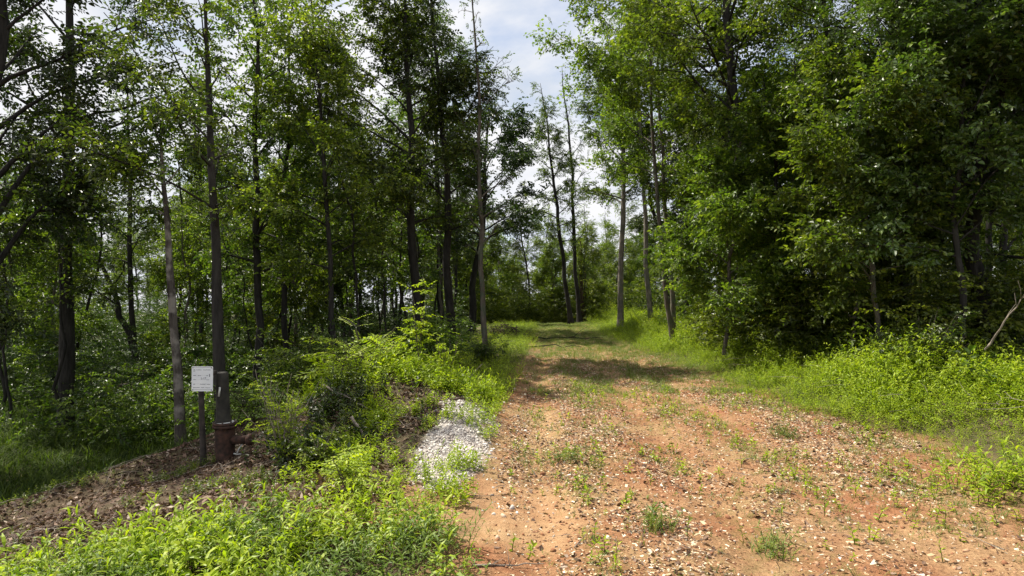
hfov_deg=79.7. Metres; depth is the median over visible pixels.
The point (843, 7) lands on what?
tree
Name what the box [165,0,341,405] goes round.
tree
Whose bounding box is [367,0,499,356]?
tree
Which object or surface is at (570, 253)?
tree
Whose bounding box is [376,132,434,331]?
tree
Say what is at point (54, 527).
bank twigs
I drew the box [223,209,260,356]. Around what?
tree
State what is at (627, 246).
tree
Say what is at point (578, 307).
dead tree
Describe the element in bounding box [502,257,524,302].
tree
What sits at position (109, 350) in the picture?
brush
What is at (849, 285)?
sapling
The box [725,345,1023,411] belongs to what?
verge twigs
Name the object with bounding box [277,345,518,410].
mound plants
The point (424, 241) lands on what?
tree
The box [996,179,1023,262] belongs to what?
tree
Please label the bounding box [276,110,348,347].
tree
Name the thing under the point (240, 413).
bush
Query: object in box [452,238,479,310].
tree
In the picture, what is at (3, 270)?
tree
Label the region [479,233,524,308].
tree
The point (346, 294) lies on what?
tree
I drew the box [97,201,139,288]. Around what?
tree
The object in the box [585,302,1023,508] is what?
tall weeds
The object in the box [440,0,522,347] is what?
tree
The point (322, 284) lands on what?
tree
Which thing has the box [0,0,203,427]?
tree
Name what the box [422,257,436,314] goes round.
tree
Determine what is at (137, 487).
leaf litter
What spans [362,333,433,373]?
sapling
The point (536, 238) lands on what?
tree
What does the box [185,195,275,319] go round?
tree
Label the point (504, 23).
sky
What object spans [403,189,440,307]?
tree
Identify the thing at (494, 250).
tree
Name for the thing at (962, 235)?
tree
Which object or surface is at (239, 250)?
tree
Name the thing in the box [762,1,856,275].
tree
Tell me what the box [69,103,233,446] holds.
tree
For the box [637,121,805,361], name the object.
tree
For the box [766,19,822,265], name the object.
tree
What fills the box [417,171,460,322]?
tree
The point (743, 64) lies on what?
tree
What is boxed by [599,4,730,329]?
tree
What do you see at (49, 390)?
undergrowth
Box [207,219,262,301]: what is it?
tree
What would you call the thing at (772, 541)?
grass tuft
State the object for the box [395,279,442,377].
sapling
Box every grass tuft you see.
[541,440,598,466]
[623,494,691,545]
[728,513,806,560]
[753,417,818,439]
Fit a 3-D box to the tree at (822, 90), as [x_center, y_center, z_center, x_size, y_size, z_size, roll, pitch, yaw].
[7.410,-1.964,13.329,4.022,8.589,4.107,0,-1,-23]
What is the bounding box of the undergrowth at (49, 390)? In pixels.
[0,317,477,434]
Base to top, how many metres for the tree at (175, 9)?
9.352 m
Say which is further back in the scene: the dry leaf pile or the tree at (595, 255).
the tree at (595, 255)
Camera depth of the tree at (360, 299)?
34.95 m
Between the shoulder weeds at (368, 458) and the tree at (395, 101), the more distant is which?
the tree at (395, 101)
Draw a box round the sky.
[0,0,1022,312]
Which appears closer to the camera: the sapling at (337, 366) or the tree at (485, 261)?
the sapling at (337, 366)
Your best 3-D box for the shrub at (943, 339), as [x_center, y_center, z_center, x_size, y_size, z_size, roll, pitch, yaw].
[7.540,1.125,11.431,2.081,1.590,1.766,0,-1,0]
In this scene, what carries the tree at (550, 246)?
on the dirt path
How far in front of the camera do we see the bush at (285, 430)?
7.56 m
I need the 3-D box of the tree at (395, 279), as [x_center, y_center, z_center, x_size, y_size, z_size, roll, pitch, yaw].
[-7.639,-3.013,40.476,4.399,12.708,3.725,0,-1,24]
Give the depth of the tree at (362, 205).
41.43 m
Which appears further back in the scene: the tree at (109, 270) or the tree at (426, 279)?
the tree at (109, 270)
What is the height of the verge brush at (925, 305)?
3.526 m
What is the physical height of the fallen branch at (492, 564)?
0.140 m
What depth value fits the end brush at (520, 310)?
46.16 m
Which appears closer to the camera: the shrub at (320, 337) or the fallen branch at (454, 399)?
the fallen branch at (454, 399)
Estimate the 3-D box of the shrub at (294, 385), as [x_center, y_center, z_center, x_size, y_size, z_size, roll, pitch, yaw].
[-5.187,2.077,14.133,2.280,2.507,2.008,0,-1,19]
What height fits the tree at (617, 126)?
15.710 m
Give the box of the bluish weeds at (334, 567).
[1,476,493,575]
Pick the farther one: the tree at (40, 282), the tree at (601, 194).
the tree at (601, 194)
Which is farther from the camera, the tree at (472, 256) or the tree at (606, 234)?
the tree at (606, 234)
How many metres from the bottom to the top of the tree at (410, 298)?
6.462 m
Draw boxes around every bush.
[180,364,298,425]
[235,369,326,463]
[285,422,352,470]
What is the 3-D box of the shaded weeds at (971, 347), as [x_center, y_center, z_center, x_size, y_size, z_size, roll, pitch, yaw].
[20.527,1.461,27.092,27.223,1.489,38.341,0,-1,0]
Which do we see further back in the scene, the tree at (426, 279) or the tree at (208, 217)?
the tree at (426, 279)
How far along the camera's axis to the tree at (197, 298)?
23.78 m
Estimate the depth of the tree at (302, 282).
42.00 m
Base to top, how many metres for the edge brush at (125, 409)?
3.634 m
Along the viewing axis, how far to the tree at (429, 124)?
20.31 m
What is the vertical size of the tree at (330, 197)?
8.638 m
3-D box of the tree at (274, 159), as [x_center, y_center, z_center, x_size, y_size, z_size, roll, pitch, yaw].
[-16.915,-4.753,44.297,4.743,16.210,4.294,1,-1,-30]
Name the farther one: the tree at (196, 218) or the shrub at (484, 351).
the tree at (196, 218)
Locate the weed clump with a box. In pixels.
[923,436,1023,506]
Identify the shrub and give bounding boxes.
[239,324,335,411]
[285,328,379,386]
[460,330,508,366]
[852,306,981,379]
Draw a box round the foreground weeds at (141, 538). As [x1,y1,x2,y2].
[0,469,476,575]
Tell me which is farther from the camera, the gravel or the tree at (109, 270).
the tree at (109, 270)
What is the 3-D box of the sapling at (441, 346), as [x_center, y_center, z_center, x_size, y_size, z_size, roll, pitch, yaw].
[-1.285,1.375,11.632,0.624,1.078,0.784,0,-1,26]
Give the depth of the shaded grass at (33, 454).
13.92 m
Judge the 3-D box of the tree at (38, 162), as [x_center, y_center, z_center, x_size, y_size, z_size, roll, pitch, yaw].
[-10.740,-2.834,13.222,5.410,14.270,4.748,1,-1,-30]
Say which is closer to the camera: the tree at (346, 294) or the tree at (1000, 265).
the tree at (1000, 265)
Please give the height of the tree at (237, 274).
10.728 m
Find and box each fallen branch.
[113,359,196,390]
[321,384,367,408]
[350,416,372,456]
[449,397,492,415]
[471,548,543,566]
[512,344,580,347]
[536,328,602,338]
[984,282,1023,349]
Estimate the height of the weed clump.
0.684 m
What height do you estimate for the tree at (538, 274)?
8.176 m
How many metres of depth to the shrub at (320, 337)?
14.50 m
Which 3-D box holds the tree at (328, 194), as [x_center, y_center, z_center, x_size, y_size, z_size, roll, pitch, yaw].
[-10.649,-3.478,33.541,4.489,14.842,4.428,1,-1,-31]
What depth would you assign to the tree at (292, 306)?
23.08 m
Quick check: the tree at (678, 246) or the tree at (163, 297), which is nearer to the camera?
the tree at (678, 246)
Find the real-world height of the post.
1.441 m
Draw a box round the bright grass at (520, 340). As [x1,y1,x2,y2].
[411,320,541,397]
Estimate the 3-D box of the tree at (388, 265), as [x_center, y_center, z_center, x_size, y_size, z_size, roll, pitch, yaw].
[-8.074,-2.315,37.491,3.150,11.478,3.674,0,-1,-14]
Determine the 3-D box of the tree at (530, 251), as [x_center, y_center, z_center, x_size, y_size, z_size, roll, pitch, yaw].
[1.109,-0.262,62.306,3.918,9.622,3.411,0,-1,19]
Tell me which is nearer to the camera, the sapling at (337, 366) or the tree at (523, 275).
the sapling at (337, 366)
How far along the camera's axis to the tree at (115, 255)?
55.35 m
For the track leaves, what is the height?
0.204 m
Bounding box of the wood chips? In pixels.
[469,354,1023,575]
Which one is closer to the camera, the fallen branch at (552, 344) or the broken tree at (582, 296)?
the fallen branch at (552, 344)
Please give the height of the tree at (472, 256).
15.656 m
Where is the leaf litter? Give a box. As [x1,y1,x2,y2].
[0,370,463,575]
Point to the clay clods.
(727, 516)
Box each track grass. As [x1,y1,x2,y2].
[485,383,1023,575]
[493,320,816,395]
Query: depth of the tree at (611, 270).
55.94 m
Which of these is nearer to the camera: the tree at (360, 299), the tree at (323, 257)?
the tree at (323, 257)
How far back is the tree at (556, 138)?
42.92 m
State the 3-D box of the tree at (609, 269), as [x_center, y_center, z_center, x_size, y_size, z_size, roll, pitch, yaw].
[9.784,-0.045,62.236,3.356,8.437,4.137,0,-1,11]
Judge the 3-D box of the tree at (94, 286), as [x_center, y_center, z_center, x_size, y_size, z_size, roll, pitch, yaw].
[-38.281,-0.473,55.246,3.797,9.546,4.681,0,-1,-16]
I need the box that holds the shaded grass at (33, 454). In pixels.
[0,339,379,504]
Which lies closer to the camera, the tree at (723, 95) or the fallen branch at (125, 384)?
the fallen branch at (125, 384)
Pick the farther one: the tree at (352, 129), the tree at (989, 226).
the tree at (352, 129)
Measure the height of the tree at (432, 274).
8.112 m
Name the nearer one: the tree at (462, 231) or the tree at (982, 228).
the tree at (982, 228)
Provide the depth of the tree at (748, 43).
19.46 m
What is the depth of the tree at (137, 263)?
50.79 m
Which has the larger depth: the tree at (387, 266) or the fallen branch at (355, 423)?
the tree at (387, 266)
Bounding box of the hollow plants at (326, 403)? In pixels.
[240,358,430,475]
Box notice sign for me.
[191,366,212,390]
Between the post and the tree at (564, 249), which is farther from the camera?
the tree at (564, 249)
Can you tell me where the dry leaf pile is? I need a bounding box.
[166,470,352,518]
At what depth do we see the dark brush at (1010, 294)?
13.52 m
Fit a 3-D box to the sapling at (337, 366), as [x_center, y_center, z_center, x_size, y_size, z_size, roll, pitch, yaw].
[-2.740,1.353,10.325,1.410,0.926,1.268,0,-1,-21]
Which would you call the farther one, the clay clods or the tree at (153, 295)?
the tree at (153, 295)
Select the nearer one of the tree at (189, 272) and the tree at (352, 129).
the tree at (189, 272)
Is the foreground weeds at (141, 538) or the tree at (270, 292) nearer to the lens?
the foreground weeds at (141, 538)
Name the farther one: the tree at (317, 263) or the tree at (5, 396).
the tree at (317, 263)
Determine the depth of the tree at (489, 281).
55.17 m
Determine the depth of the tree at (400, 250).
20.77 m
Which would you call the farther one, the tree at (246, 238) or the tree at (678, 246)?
the tree at (678, 246)
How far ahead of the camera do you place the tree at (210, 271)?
33.05 m
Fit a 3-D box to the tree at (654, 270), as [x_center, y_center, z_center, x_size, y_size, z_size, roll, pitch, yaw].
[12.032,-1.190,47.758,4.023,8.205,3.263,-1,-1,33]
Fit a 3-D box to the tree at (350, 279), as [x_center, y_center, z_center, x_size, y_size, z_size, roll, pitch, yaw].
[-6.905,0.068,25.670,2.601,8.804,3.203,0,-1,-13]
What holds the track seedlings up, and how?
on the dirt path
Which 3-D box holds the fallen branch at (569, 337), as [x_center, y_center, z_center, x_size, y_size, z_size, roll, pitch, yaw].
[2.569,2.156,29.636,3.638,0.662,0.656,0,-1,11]
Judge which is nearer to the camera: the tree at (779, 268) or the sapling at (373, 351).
the sapling at (373, 351)
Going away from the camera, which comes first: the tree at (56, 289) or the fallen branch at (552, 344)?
the fallen branch at (552, 344)
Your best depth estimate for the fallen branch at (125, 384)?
21.00 m
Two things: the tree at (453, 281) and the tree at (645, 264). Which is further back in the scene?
the tree at (453, 281)
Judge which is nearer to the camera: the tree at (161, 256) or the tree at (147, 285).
the tree at (161, 256)
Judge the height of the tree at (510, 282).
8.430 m
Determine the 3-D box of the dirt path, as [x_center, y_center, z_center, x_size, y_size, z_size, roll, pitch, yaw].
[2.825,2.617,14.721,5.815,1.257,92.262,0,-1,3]
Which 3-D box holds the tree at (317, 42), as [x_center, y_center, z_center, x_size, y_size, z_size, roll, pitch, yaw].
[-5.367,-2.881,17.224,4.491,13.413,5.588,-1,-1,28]
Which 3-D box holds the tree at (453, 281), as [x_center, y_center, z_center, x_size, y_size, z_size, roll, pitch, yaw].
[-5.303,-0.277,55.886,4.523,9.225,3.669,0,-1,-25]
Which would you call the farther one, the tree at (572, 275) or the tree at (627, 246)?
the tree at (572, 275)
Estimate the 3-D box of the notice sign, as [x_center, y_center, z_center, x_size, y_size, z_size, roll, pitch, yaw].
[-4.247,1.245,8.407,0.300,0.340,0.009,0,-1,3]
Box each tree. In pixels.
[0,0,158,349]
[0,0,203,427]
[0,109,56,327]
[0,150,44,412]
[0,157,109,428]
[0,194,41,422]
[1,185,114,398]
[2,105,118,380]
[4,173,105,354]
[13,235,58,368]
[18,0,266,418]
[43,184,164,367]
[55,139,140,354]
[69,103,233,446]
[73,247,109,309]
[93,51,171,380]
[94,233,134,306]
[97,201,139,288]
[104,214,134,311]
[108,195,162,321]
[116,214,166,314]
[131,201,245,380]
[137,219,187,344]
[142,135,209,341]
[142,270,166,315]
[143,69,236,358]
[152,281,186,307]
[162,204,211,357]
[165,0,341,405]
[172,168,206,289]
[176,170,225,325]
[179,171,229,317]
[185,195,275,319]
[187,234,233,327]
[197,0,352,387]
[201,0,420,354]
[202,163,243,340]
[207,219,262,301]
[211,155,266,357]
[221,254,271,353]
[222,165,262,319]
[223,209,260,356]
[227,144,348,365]
[239,246,291,324]
[241,159,303,362]
[242,199,275,343]
[247,113,291,317]
[248,196,290,353]
[267,168,327,349]
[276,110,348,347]
[288,207,324,310]
[290,0,496,335]
[295,90,349,327]
[295,187,350,346]
[302,169,348,345]
[302,211,325,318]
[303,133,402,341]
[305,81,376,341]
[317,174,395,345]
[318,205,375,336]
[318,209,366,339]
[333,213,375,317]
[334,119,379,327]
[340,122,390,337]
[343,164,417,347]
[358,196,397,332]
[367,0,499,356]
[367,149,426,324]
[368,75,441,326]
[371,171,396,335]
[373,0,491,327]
[373,172,410,330]
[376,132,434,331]
[380,247,419,325]
[384,131,456,306]
[388,200,451,290]
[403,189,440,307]
[407,229,436,310]
[415,154,467,324]
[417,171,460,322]
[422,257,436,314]
[424,183,464,297]
[427,124,487,307]
[428,233,478,304]
[429,91,549,332]
[431,257,471,310]
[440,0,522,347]
[450,187,490,306]
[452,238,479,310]
[453,176,508,323]
[464,246,493,296]
[473,204,504,300]
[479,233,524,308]
[497,257,522,294]
[502,180,549,321]
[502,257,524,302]
[509,239,539,298]
[511,254,532,293]
[524,82,582,323]
[525,0,722,346]
[528,234,572,321]
[529,203,570,294]
[532,251,553,294]
[534,236,573,314]
[540,220,572,290]
[554,71,591,322]
[558,220,608,320]
[562,9,658,326]
[566,258,590,298]
[567,225,600,306]
[569,203,605,294]
[570,0,879,328]
[577,236,586,321]
[588,240,617,297]
[590,4,681,319]
[595,211,617,296]
[596,185,642,302]
[596,245,617,295]
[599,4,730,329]
[602,221,626,276]
[610,235,643,299]
[612,106,695,311]
[624,203,675,296]
[625,225,657,297]
[626,231,656,290]
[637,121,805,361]
[642,0,795,306]
[646,44,726,321]
[648,228,685,303]
[658,199,707,301]
[679,144,771,325]
[686,37,877,333]
[697,240,721,290]
[706,71,766,194]
[721,0,950,336]
[732,41,857,343]
[752,23,985,342]
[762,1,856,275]
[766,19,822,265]
[770,0,1023,313]
[816,0,1023,352]
[817,0,1023,329]
[818,0,888,236]
[821,0,1023,349]
[884,0,1023,282]
[914,105,1017,271]
[918,187,996,287]
[920,0,1012,275]
[939,1,1023,284]
[993,216,1023,264]
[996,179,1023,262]
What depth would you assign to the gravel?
8.03 m
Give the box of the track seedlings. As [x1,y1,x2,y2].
[507,379,1023,575]
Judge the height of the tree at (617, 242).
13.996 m
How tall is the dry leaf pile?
0.296 m
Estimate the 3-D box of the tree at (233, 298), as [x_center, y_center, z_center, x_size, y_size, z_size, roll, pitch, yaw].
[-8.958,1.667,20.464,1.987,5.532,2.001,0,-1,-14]
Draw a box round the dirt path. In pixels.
[447,323,1023,575]
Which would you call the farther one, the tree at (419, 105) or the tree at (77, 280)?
the tree at (419, 105)
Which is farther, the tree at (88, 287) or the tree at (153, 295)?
the tree at (153, 295)
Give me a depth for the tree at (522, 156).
34.85 m
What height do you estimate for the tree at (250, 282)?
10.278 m
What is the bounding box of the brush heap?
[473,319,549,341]
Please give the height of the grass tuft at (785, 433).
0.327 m
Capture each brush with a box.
[0,284,468,420]
[0,311,480,450]
[410,276,709,324]
[612,267,1023,341]
[680,241,1023,370]
[801,265,1023,346]
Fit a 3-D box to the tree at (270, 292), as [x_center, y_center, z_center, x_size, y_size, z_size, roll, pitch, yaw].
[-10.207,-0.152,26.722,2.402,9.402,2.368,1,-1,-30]
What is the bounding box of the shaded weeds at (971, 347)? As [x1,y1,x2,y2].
[627,307,1023,402]
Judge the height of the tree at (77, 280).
12.180 m
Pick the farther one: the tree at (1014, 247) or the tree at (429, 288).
the tree at (429, 288)
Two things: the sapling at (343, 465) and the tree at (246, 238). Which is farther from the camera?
the tree at (246, 238)
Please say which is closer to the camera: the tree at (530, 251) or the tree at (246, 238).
the tree at (246, 238)
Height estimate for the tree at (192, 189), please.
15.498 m
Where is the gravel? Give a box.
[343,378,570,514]
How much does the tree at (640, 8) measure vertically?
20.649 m
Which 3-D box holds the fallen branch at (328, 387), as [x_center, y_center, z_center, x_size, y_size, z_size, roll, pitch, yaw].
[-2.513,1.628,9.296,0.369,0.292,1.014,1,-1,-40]
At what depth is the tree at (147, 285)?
54.65 m
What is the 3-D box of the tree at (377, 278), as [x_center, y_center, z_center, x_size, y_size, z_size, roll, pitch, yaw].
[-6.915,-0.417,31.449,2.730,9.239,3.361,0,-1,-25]
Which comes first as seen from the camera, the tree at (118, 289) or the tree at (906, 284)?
the tree at (906, 284)
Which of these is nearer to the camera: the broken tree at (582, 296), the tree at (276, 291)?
the tree at (276, 291)
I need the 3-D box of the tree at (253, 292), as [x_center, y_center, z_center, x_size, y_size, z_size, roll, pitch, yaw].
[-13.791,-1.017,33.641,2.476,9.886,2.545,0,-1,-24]
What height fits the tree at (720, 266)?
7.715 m
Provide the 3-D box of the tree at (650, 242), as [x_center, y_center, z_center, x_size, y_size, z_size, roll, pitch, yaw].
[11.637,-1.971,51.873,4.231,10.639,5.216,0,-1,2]
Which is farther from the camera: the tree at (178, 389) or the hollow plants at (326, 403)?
the tree at (178, 389)
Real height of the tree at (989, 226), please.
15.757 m
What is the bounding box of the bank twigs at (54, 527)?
[0,389,442,546]
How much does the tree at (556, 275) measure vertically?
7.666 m
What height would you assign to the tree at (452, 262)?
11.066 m
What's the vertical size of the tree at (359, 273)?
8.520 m
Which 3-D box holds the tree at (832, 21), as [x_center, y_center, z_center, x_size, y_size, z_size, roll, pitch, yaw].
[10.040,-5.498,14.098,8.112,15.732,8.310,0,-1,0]
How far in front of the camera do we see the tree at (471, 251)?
50.48 m
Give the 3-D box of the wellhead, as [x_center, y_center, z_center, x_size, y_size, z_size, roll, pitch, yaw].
[-3.885,1.844,8.569,0.576,1.343,0.330,0,-1,0]
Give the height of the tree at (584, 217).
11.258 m
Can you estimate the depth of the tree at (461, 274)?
47.65 m
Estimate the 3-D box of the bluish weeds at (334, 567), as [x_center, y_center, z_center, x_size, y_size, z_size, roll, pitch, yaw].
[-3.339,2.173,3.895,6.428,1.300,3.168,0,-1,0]
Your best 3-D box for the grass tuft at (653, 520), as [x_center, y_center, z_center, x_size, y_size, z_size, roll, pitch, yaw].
[1.219,1.942,5.215,0.586,0.340,0.789,0,-1,0]
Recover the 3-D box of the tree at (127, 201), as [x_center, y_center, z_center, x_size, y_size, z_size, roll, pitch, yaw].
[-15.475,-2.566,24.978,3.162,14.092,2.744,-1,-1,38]
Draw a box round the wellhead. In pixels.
[212,371,254,462]
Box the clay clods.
[483,393,1023,575]
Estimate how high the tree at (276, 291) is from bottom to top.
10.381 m
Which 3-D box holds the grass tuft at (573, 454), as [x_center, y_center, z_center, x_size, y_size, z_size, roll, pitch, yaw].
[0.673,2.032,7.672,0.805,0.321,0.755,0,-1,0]
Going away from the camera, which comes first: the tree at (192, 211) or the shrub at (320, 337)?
the shrub at (320, 337)
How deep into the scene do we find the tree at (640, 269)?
66.21 m
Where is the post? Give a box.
[198,370,216,466]
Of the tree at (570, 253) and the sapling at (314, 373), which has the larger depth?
the tree at (570, 253)
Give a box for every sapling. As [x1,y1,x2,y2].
[292,337,368,379]
[306,340,391,386]
[309,437,386,501]
[325,314,409,382]
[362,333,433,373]
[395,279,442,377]
[430,332,464,378]
[765,126,939,346]
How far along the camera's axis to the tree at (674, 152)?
31.91 m
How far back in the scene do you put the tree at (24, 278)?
19.83 m
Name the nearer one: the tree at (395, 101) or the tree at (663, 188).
the tree at (663, 188)
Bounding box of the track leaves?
[474,366,1022,575]
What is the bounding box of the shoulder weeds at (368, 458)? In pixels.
[215,355,511,513]
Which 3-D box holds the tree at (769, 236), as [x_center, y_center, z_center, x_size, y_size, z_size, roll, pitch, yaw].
[8.379,-2.225,16.680,3.713,9.336,4.578,0,-1,-26]
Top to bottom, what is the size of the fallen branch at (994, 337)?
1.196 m
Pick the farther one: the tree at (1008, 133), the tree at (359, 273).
the tree at (359, 273)
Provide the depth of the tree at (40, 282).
27.11 m

